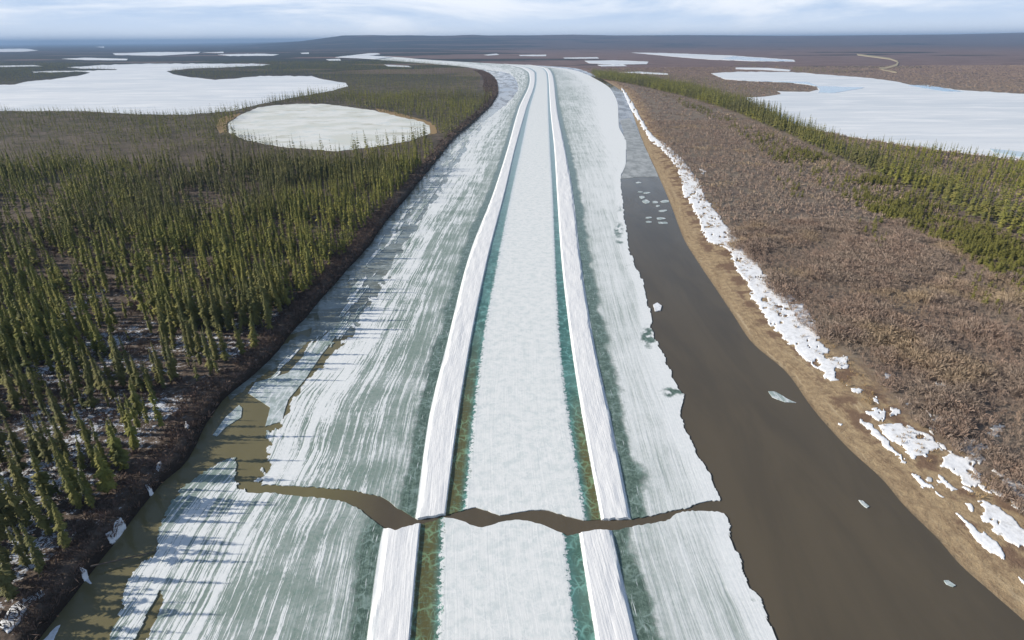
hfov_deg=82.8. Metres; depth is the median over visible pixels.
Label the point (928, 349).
willow shrub
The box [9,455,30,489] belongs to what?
spruce tree
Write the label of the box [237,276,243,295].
spruce tree
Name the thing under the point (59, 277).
spruce tree
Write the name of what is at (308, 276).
spruce tree
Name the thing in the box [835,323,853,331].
willow shrub
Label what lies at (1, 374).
spruce tree
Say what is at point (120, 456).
spruce tree
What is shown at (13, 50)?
frozen lake
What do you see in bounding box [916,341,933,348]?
willow shrub
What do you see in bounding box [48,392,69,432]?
spruce tree
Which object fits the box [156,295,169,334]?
spruce tree
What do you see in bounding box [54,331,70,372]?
spruce tree
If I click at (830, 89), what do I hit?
meltwater
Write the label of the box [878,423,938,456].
snow patch
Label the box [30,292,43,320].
spruce tree
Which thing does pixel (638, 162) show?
slush ice
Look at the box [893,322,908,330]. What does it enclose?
willow shrub
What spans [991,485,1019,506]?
willow shrub
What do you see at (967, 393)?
willow shrub
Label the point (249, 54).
frozen lake
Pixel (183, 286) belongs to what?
spruce tree
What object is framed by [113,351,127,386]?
spruce tree
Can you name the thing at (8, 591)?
spruce tree
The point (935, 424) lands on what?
willow shrub
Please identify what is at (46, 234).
spruce tree
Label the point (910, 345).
willow shrub
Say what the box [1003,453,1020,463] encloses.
willow shrub
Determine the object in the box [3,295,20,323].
spruce tree
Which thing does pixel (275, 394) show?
ice floe
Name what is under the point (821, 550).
river water
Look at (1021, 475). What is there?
willow shrub
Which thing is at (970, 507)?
snow patch
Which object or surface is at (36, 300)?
spruce tree
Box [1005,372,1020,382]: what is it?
willow shrub
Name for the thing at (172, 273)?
spruce tree
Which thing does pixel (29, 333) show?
spruce tree
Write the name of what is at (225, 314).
spruce tree
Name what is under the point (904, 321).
willow shrub
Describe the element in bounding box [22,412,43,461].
spruce tree
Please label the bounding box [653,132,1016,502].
dry grass
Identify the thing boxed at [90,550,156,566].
fallen tree
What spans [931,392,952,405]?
willow shrub
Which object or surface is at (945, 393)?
willow shrub
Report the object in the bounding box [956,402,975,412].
willow shrub
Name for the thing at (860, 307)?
willow shrub
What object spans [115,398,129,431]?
spruce tree
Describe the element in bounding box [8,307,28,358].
spruce tree
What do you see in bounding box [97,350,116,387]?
spruce tree
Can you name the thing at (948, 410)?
willow shrub
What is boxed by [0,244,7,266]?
spruce tree
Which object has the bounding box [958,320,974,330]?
willow shrub
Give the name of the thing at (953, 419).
willow shrub
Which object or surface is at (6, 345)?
spruce tree
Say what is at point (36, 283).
spruce tree
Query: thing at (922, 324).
willow shrub
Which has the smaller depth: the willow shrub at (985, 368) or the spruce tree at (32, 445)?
the spruce tree at (32, 445)
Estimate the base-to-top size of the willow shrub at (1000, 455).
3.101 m
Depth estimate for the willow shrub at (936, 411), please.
164.93 m
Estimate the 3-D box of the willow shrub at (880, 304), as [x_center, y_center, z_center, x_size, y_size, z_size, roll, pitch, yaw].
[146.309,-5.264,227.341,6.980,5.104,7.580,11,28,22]
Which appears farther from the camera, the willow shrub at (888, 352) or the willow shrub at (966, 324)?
the willow shrub at (966, 324)
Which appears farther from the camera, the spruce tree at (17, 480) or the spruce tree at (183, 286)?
the spruce tree at (183, 286)
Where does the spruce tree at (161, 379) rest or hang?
on the ground at (832, 403)
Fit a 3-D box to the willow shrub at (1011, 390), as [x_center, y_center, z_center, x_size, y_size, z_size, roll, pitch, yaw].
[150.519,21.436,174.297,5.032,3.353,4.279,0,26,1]
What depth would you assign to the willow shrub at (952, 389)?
173.85 m
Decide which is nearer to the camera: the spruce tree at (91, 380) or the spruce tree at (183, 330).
the spruce tree at (91, 380)
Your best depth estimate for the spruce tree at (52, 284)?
234.49 m
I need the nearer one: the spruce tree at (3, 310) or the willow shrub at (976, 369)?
the willow shrub at (976, 369)
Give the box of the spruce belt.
[589,62,1023,236]
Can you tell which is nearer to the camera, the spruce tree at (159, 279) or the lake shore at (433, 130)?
the spruce tree at (159, 279)
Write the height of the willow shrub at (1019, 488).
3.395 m
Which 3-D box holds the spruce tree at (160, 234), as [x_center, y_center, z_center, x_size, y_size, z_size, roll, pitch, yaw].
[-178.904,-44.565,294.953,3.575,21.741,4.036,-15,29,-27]
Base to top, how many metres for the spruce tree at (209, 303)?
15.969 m
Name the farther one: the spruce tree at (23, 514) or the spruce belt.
the spruce belt
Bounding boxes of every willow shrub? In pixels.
[778,284,793,291]
[823,329,834,338]
[823,332,849,340]
[828,301,848,307]
[832,328,849,336]
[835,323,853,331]
[837,304,853,314]
[837,314,865,323]
[843,306,857,317]
[850,310,865,319]
[851,304,866,312]
[851,333,867,342]
[857,269,869,276]
[857,316,875,324]
[861,320,879,330]
[866,331,897,346]
[872,351,892,360]
[877,302,894,308]
[878,324,898,332]
[878,328,897,335]
[879,346,891,357]
[883,331,900,339]
[883,336,899,345]
[884,352,900,361]
[886,315,898,322]
[889,354,921,366]
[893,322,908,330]
[894,272,908,280]
[896,337,910,347]
[896,341,908,348]
[896,350,924,359]
[896,351,914,362]
[898,315,918,321]
[900,319,916,326]
[902,327,920,336]
[903,347,924,354]
[904,339,916,349]
[905,354,922,364]
[906,331,920,340]
[909,320,925,328]
[909,396,925,406]
[910,385,930,395]
[911,321,926,328]
[914,344,931,356]
[914,396,934,412]
[914,417,930,427]
[915,289,930,296]
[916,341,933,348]
[917,327,931,336]
[917,379,942,397]
[919,294,934,303]
[921,393,938,403]
[922,340,942,349]
[922,419,946,433]
[924,345,945,353]
[924,359,946,370]
[924,369,939,379]
[928,322,947,331]
[928,400,947,412]
[929,334,952,345]
[930,417,949,430]
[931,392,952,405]
[932,354,954,363]
[932,384,950,393]
[932,406,944,416]
[933,422,954,436]
[935,361,953,371]
[936,408,961,419]
[937,397,960,409]
[938,391,960,405]
[940,368,953,377]
[940,390,958,400]
[942,410,975,420]
[942,419,956,426]
[943,386,956,395]
[944,368,961,378]
[944,406,961,413]
[944,426,963,438]
[945,438,960,447]
[946,355,963,365]
[946,414,975,426]
[947,440,964,451]
[948,402,964,411]
[949,357,969,366]
[950,367,970,378]
[950,417,978,427]
[951,408,965,419]
[951,425,973,437]
[952,364,970,372]
[952,379,976,395]
[952,382,968,392]
[953,417,971,429]
[954,393,968,400]
[954,423,973,434]
[954,438,968,448]
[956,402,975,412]
[957,395,973,405]
[957,408,976,416]
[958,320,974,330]
[958,359,981,367]
[959,319,986,328]
[959,388,974,397]
[961,322,976,332]
[961,394,978,405]
[962,327,982,336]
[962,369,981,378]
[963,397,977,406]
[964,402,983,414]
[964,436,985,451]
[968,315,984,324]
[968,325,984,336]
[968,375,978,384]
[970,365,983,377]
[972,410,988,419]
[973,363,992,374]
[974,375,992,389]
[976,321,994,333]
[978,330,992,340]
[980,365,997,377]
[981,327,997,337]
[984,439,1004,449]
[984,443,1002,454]
[985,478,999,490]
[988,338,1006,348]
[988,456,1007,471]
[990,449,1008,460]
[991,483,1016,494]
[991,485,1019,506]
[993,327,1012,335]
[994,482,1012,492]
[995,324,1013,332]
[997,296,1023,306]
[997,331,1013,340]
[1002,337,1022,343]
[1003,299,1015,310]
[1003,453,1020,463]
[1003,487,1023,503]
[1004,385,1021,395]
[1004,466,1020,475]
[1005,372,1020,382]
[1005,472,1023,482]
[1008,334,1023,345]
[1008,370,1023,380]
[1008,494,1023,509]
[1009,462,1023,469]
[1011,368,1023,377]
[1011,498,1023,514]
[1012,384,1023,397]
[1012,457,1023,466]
[1015,469,1023,482]
[1015,482,1023,493]
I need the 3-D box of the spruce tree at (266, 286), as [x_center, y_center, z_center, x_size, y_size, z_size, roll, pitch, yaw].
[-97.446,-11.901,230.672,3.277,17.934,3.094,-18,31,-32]
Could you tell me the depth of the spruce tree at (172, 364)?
183.34 m
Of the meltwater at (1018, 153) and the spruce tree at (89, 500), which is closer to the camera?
the spruce tree at (89, 500)
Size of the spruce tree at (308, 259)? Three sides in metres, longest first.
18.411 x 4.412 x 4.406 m
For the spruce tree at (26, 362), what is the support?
on the ground at (832, 403)
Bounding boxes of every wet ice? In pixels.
[228,334,309,399]
[291,109,499,340]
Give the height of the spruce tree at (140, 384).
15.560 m
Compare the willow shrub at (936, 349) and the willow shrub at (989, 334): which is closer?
the willow shrub at (936, 349)
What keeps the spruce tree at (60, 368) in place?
on the ground at (832, 403)
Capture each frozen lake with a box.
[0,49,36,51]
[0,63,347,114]
[0,65,38,66]
[67,58,126,59]
[113,52,199,55]
[220,54,277,55]
[228,104,429,150]
[335,53,388,58]
[386,65,409,66]
[565,57,598,58]
[586,60,647,64]
[624,72,667,74]
[640,53,794,61]
[711,71,1023,160]
[736,67,789,70]
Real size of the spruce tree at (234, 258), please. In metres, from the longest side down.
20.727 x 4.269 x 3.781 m
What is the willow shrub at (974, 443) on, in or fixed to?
on the ground at (832, 403)
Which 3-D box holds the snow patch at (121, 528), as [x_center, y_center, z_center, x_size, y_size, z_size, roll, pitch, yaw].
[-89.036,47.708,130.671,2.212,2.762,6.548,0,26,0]
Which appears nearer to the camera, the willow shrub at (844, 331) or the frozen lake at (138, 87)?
the willow shrub at (844, 331)
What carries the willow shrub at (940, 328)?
on the ground at (832, 403)
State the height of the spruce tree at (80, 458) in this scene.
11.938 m
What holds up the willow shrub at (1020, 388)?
on the ground at (832, 403)
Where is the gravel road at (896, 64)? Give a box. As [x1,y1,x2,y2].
[857,54,898,68]
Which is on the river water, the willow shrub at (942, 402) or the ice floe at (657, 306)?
the ice floe at (657, 306)
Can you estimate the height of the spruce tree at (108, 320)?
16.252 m
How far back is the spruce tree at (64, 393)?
171.66 m
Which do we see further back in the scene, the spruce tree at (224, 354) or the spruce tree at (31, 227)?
the spruce tree at (31, 227)
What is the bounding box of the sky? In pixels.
[0,0,1023,44]
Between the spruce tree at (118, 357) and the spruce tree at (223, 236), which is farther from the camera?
the spruce tree at (223, 236)
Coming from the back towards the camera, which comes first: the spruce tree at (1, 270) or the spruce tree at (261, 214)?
the spruce tree at (261, 214)
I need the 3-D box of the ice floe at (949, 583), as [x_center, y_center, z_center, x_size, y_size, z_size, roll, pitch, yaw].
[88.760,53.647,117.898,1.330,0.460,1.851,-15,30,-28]
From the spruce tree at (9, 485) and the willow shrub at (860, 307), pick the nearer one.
the spruce tree at (9, 485)
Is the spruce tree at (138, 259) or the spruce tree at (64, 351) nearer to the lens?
the spruce tree at (64, 351)
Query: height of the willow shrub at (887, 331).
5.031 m
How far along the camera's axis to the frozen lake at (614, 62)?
2705.42 m
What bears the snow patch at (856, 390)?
on the ground at (832, 403)
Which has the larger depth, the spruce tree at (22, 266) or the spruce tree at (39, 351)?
the spruce tree at (22, 266)
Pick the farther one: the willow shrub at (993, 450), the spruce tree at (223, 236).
the spruce tree at (223, 236)
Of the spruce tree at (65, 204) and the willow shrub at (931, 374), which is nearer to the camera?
the willow shrub at (931, 374)
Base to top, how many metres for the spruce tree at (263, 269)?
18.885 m
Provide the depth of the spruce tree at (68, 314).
207.60 m
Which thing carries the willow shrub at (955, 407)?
on the ground at (832, 403)
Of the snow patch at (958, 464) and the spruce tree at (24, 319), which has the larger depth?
the spruce tree at (24, 319)
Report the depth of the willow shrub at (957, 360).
186.90 m
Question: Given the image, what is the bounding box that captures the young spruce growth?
[657,89,1023,319]
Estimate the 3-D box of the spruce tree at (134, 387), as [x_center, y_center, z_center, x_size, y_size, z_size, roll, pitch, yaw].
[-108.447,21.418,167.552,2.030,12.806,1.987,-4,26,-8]
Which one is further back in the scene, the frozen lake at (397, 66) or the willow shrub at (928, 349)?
the frozen lake at (397, 66)
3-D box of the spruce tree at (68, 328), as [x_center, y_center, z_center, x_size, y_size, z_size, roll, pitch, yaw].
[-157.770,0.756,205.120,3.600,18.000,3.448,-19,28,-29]
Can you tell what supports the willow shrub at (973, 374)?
on the ground at (832, 403)
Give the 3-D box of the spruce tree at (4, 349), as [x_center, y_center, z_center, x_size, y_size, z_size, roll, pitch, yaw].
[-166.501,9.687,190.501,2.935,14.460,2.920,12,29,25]
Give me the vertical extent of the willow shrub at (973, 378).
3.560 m
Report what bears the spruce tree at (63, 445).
on the ground at (832, 403)
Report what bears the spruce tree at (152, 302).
on the ground at (832, 403)
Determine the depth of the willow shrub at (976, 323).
211.79 m
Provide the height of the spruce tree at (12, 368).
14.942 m
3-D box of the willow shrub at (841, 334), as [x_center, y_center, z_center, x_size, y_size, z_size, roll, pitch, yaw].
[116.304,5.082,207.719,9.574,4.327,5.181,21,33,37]
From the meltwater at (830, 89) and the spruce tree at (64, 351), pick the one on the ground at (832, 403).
the spruce tree at (64, 351)
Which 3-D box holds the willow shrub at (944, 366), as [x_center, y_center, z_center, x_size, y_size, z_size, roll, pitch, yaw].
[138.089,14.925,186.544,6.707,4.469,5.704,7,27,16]
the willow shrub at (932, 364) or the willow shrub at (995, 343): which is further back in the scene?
the willow shrub at (995, 343)
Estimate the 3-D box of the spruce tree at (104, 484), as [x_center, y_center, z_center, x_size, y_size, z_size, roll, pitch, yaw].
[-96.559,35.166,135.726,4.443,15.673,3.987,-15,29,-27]
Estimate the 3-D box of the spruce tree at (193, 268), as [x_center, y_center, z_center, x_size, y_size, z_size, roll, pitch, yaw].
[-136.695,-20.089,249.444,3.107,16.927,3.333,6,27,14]
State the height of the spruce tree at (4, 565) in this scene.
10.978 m
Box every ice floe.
[213,405,241,436]
[248,336,334,426]
[274,433,281,438]
[653,303,661,311]
[768,391,795,402]
[859,500,868,507]
[944,580,955,586]
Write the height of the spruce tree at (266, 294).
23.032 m
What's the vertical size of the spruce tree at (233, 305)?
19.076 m
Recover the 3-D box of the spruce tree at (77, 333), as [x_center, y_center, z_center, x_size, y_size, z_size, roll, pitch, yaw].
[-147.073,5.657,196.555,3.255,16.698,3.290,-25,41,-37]
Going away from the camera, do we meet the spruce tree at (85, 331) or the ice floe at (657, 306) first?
the spruce tree at (85, 331)
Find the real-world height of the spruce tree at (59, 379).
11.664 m
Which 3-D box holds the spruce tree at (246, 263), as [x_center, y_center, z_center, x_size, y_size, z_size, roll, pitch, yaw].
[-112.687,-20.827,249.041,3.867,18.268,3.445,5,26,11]
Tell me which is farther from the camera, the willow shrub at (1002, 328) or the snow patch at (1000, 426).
the willow shrub at (1002, 328)
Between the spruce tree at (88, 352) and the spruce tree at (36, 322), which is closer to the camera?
the spruce tree at (88, 352)
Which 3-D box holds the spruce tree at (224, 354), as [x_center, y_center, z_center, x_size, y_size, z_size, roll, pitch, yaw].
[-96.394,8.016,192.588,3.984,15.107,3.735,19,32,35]
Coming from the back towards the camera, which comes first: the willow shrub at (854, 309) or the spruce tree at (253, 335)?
the willow shrub at (854, 309)
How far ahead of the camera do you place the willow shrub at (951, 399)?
168.25 m
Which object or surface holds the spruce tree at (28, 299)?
on the ground at (832, 403)
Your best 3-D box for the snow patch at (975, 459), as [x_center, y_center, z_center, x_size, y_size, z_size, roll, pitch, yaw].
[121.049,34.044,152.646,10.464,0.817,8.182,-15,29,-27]
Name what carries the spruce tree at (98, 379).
on the ground at (832, 403)
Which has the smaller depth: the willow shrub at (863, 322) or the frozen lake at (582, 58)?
the willow shrub at (863, 322)
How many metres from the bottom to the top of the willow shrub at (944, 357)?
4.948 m
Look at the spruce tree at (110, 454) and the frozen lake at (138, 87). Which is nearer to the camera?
the spruce tree at (110, 454)
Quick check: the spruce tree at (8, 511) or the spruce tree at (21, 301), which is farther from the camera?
the spruce tree at (21, 301)
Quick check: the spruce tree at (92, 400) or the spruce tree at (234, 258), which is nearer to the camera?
the spruce tree at (92, 400)
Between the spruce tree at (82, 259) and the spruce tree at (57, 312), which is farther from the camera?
the spruce tree at (82, 259)
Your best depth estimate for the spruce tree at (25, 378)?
175.61 m
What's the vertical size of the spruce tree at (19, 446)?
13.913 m
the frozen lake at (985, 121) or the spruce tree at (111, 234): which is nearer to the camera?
the spruce tree at (111, 234)
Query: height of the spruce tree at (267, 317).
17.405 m
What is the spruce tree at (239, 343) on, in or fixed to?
on the ground at (832, 403)
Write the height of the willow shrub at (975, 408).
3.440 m
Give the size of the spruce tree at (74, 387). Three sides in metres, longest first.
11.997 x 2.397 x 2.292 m
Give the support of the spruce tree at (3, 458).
on the ground at (832, 403)
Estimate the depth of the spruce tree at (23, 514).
125.37 m
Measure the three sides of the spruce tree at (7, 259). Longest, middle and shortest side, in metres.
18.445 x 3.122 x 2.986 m
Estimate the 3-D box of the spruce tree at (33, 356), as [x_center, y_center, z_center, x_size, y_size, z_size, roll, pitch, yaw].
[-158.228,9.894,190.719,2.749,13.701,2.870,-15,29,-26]
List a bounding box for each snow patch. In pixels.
[0,591,44,633]
[44,625,59,639]
[80,567,90,583]
[106,517,125,543]
[145,484,153,496]
[622,89,848,380]
[851,388,862,392]
[860,419,905,462]
[865,408,885,421]
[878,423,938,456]
[889,407,900,415]
[907,451,915,459]
[911,473,933,488]
[937,442,946,449]
[937,474,957,490]
[940,454,981,487]
[956,513,1004,559]
[958,437,987,464]
[965,503,973,511]
[977,500,1023,547]
[978,484,991,493]
[987,423,1005,436]
[1002,478,1023,508]
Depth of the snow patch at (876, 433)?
158.85 m
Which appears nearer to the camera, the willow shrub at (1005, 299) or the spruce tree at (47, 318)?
the spruce tree at (47, 318)
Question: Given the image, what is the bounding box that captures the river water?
[39,54,1023,639]
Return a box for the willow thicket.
[583,65,1023,512]
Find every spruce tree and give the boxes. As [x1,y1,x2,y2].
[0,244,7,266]
[0,263,6,278]
[0,288,4,302]
[0,310,16,348]
[0,326,20,360]
[0,333,24,366]
[0,337,13,363]
[0,349,12,370]
[0,359,13,386]
[0,362,21,403]
[0,403,10,418]
[0,419,9,451]
[0,445,7,464]
[0,475,33,529]
[0,488,17,525]
[0,514,11,543]
[0,540,12,562]
[0,553,16,581]
[0,562,19,600]
[1,302,13,331]
[2,277,17,311]
[2,305,20,333]
[2,367,23,410]
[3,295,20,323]
[3,315,18,347]
[3,418,25,455]
[3,445,33,509]
[4,250,14,281]
[5,526,31,568]
[6,352,22,386]
[6,478,18,505]
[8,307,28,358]
[9,342,22,373]
[9,442,27,471]
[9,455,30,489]
[11,232,23,267]
[11,295,31,337]
[12,270,27,307]
[12,525,29,555]
[13,357,32,392]
[13,365,24,399]
[15,259,28,290]
[15,284,29,316]
[15,339,37,382]
[17,368,32,402]
[18,245,32,279]
[18,520,45,568]
[19,256,30,287]
[20,482,46,520]
[20,490,53,536]
[21,310,30,332]
[22,328,38,360]
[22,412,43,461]
[23,209,37,243]
[23,288,50,328]
[23,333,39,365]
[24,414,53,464]
[25,316,37,354]
[26,309,52,357]
[27,278,45,318]
[29,263,45,304]
[29,371,45,402]
[29,449,56,498]
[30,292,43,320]
[30,295,49,338]
[30,311,50,349]
[30,326,44,361]
[32,386,49,416]
[32,477,65,531]
[34,413,48,447]
[37,412,65,457]
[38,287,49,313]
[38,336,54,372]
[39,211,53,247]
[40,300,53,329]
[42,292,61,329]
[43,314,56,350]
[43,380,60,410]
[43,404,63,437]
[45,249,58,287]
[45,278,57,313]
[46,267,60,302]
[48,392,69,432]
[48,433,62,466]
[49,283,64,314]
[49,337,65,378]
[50,310,67,342]
[50,313,67,355]
[51,254,65,291]
[51,295,64,329]
[51,330,60,362]
[51,501,71,550]
[52,419,69,455]
[52,450,81,504]
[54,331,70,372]
[54,447,80,493]
[55,301,73,342]
[55,368,64,395]
[56,335,82,373]
[57,372,69,403]
[58,464,83,509]
[60,320,76,358]
[61,293,77,337]
[62,193,70,226]
[63,451,78,478]
[65,299,78,329]
[68,352,82,388]
[69,368,79,397]
[70,299,86,337]
[70,317,86,353]
[71,271,81,308]
[72,406,92,443]
[73,336,85,374]
[73,468,94,508]
[75,302,90,341]
[75,432,86,470]
[76,301,88,330]
[77,345,93,374]
[77,460,94,498]
[78,233,88,268]
[78,287,92,317]
[78,297,96,328]
[78,415,93,458]
[81,347,94,388]
[82,361,98,408]
[82,431,98,468]
[84,343,97,369]
[86,274,99,307]
[86,312,102,357]
[87,316,108,357]
[89,418,105,454]
[90,358,106,394]
[92,287,103,323]
[92,443,117,485]
[92,444,116,494]
[94,360,116,400]
[95,248,108,281]
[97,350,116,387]
[97,443,110,466]
[101,236,112,270]
[101,289,117,326]
[101,297,116,333]
[104,422,119,467]
[105,418,129,470]
[106,222,120,248]
[106,232,118,266]
[107,324,124,367]
[110,334,126,376]
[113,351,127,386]
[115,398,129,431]
[119,338,135,373]
[123,355,139,389]
[123,392,140,428]
[123,400,140,450]
[127,380,143,417]
[128,351,144,392]
[129,378,143,409]
[132,240,146,273]
[132,277,148,313]
[139,362,153,389]
[140,302,152,334]
[143,375,164,429]
[145,269,156,300]
[145,281,157,315]
[148,348,159,383]
[149,245,162,278]
[150,342,165,375]
[153,260,161,290]
[153,277,167,322]
[153,356,165,388]
[154,214,166,250]
[154,272,167,302]
[155,301,171,342]
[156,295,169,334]
[156,315,168,343]
[157,271,165,295]
[158,254,170,293]
[159,284,167,316]
[159,330,167,360]
[162,284,179,329]
[163,282,176,308]
[163,335,180,377]
[165,298,177,339]
[168,256,177,296]
[170,216,179,244]
[173,282,187,323]
[175,275,186,314]
[176,298,190,335]
[177,310,191,351]
[179,253,189,286]
[180,284,189,316]
[181,274,187,303]
[181,329,191,360]
[183,275,202,327]
[185,283,200,327]
[185,323,196,354]
[189,256,196,284]
[190,313,203,352]
[195,271,203,300]
[196,284,203,318]
[196,289,213,328]
[197,234,209,267]
[197,273,209,316]
[199,327,214,372]
[201,324,209,353]
[202,315,218,353]
[205,321,218,362]
[206,292,212,315]
[208,266,218,299]
[208,287,219,332]
[211,288,223,327]
[212,220,219,252]
[212,244,227,281]
[212,280,222,319]
[213,301,223,329]
[218,324,230,363]
[219,287,231,331]
[221,227,230,262]
[221,270,234,309]
[221,289,234,328]
[223,275,234,319]
[228,229,237,256]
[229,188,236,216]
[231,246,241,285]
[232,318,244,355]
[234,247,240,276]
[235,208,243,242]
[235,276,242,315]
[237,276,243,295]
[237,290,249,327]
[240,259,247,292]
[240,261,249,288]
[242,279,248,309]
[243,188,256,220]
[243,255,254,286]
[244,281,252,318]
[246,283,259,326]
[247,313,259,347]
[248,270,263,320]
[251,209,259,243]
[252,263,260,301]
[255,264,272,310]
[258,278,272,315]
[259,257,273,284]
[260,209,267,237]
[260,262,271,293]
[261,270,272,305]
[262,291,273,328]
[265,202,277,238]
[268,270,279,306]
[268,275,282,312]
[270,245,282,275]
[273,263,290,295]
[275,274,285,305]
[276,261,284,296]
[279,269,290,307]
[303,241,313,274]
[303,249,312,284]
[304,246,313,280]
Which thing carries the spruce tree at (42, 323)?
on the ground at (832, 403)
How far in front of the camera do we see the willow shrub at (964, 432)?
156.17 m
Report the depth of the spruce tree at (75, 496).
131.51 m
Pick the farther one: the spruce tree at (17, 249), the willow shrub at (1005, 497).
the spruce tree at (17, 249)
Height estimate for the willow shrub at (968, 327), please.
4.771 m
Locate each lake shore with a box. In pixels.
[217,113,240,132]
[377,109,436,134]
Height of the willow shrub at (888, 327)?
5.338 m
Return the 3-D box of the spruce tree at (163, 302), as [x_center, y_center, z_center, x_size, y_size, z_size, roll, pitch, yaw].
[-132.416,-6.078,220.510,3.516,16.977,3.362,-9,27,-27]
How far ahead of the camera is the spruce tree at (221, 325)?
214.45 m
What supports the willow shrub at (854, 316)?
on the ground at (832, 403)
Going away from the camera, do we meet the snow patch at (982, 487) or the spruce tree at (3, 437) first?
the snow patch at (982, 487)
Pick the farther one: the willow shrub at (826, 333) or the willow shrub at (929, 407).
the willow shrub at (826, 333)
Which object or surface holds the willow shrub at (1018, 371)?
on the ground at (832, 403)
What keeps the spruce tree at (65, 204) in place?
on the ground at (832, 403)
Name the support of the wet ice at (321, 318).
on the river water
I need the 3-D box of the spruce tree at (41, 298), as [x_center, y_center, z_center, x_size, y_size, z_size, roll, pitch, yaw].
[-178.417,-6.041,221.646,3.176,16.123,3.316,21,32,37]
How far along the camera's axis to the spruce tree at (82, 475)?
134.41 m
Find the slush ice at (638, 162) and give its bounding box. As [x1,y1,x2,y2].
[620,118,657,178]
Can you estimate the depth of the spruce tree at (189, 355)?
194.38 m
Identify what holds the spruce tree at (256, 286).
on the ground at (832, 403)
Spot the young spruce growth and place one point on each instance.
(894, 203)
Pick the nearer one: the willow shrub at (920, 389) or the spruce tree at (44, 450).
the spruce tree at (44, 450)
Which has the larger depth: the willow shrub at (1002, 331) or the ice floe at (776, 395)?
the willow shrub at (1002, 331)
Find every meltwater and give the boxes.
[721,56,790,60]
[742,80,863,92]
[908,85,962,91]
[991,149,1023,156]
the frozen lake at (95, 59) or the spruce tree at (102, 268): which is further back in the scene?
the frozen lake at (95, 59)
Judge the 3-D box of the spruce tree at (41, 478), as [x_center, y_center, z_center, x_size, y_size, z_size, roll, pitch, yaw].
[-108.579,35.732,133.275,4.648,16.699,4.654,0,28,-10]
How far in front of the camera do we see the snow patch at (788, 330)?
246.35 m
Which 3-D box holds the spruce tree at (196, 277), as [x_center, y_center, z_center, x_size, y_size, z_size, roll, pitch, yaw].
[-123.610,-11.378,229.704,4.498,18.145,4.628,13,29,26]
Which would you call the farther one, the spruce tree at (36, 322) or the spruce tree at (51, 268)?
the spruce tree at (51, 268)
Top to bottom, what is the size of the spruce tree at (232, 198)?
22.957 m
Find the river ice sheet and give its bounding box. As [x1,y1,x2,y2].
[109,457,776,639]
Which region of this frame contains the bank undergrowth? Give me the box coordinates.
[0,69,498,639]
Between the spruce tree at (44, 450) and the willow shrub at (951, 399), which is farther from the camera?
the willow shrub at (951, 399)
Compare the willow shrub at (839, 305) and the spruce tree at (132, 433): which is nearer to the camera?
the spruce tree at (132, 433)
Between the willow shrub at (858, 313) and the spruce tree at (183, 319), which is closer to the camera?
the spruce tree at (183, 319)
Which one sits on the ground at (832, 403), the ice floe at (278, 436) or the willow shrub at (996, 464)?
the willow shrub at (996, 464)
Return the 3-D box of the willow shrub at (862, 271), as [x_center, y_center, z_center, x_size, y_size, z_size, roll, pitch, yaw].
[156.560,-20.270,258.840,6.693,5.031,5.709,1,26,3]
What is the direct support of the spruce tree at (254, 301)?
on the ground at (832, 403)
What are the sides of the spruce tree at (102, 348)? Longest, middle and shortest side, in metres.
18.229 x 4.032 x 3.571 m
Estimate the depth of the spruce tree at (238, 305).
223.31 m
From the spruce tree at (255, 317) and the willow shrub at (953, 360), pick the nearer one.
the willow shrub at (953, 360)
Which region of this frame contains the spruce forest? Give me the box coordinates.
[0,59,491,625]
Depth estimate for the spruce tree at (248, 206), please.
336.35 m
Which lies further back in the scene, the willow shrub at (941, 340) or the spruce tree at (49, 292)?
the spruce tree at (49, 292)
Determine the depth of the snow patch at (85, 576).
120.05 m
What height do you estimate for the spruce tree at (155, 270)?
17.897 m
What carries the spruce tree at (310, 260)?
on the ground at (832, 403)
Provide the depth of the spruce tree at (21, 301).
219.47 m
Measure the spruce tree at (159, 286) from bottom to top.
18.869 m
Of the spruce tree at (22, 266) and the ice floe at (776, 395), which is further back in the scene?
the spruce tree at (22, 266)
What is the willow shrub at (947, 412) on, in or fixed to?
on the ground at (832, 403)
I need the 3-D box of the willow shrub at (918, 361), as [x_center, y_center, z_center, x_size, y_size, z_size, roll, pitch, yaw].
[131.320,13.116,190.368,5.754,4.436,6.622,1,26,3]
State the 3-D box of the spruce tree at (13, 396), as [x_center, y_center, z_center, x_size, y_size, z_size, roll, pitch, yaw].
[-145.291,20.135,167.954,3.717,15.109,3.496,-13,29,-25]
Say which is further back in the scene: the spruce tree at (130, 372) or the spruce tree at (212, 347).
the spruce tree at (212, 347)
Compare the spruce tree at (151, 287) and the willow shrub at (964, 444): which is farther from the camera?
the spruce tree at (151, 287)
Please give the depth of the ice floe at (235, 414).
170.38 m
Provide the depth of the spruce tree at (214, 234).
292.99 m
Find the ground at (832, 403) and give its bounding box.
[0,33,1023,639]
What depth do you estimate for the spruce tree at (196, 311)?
214.76 m
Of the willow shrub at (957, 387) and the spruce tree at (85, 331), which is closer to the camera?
the willow shrub at (957, 387)
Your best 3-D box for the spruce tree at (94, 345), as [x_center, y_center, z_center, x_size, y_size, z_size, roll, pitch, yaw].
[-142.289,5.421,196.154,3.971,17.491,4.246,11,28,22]

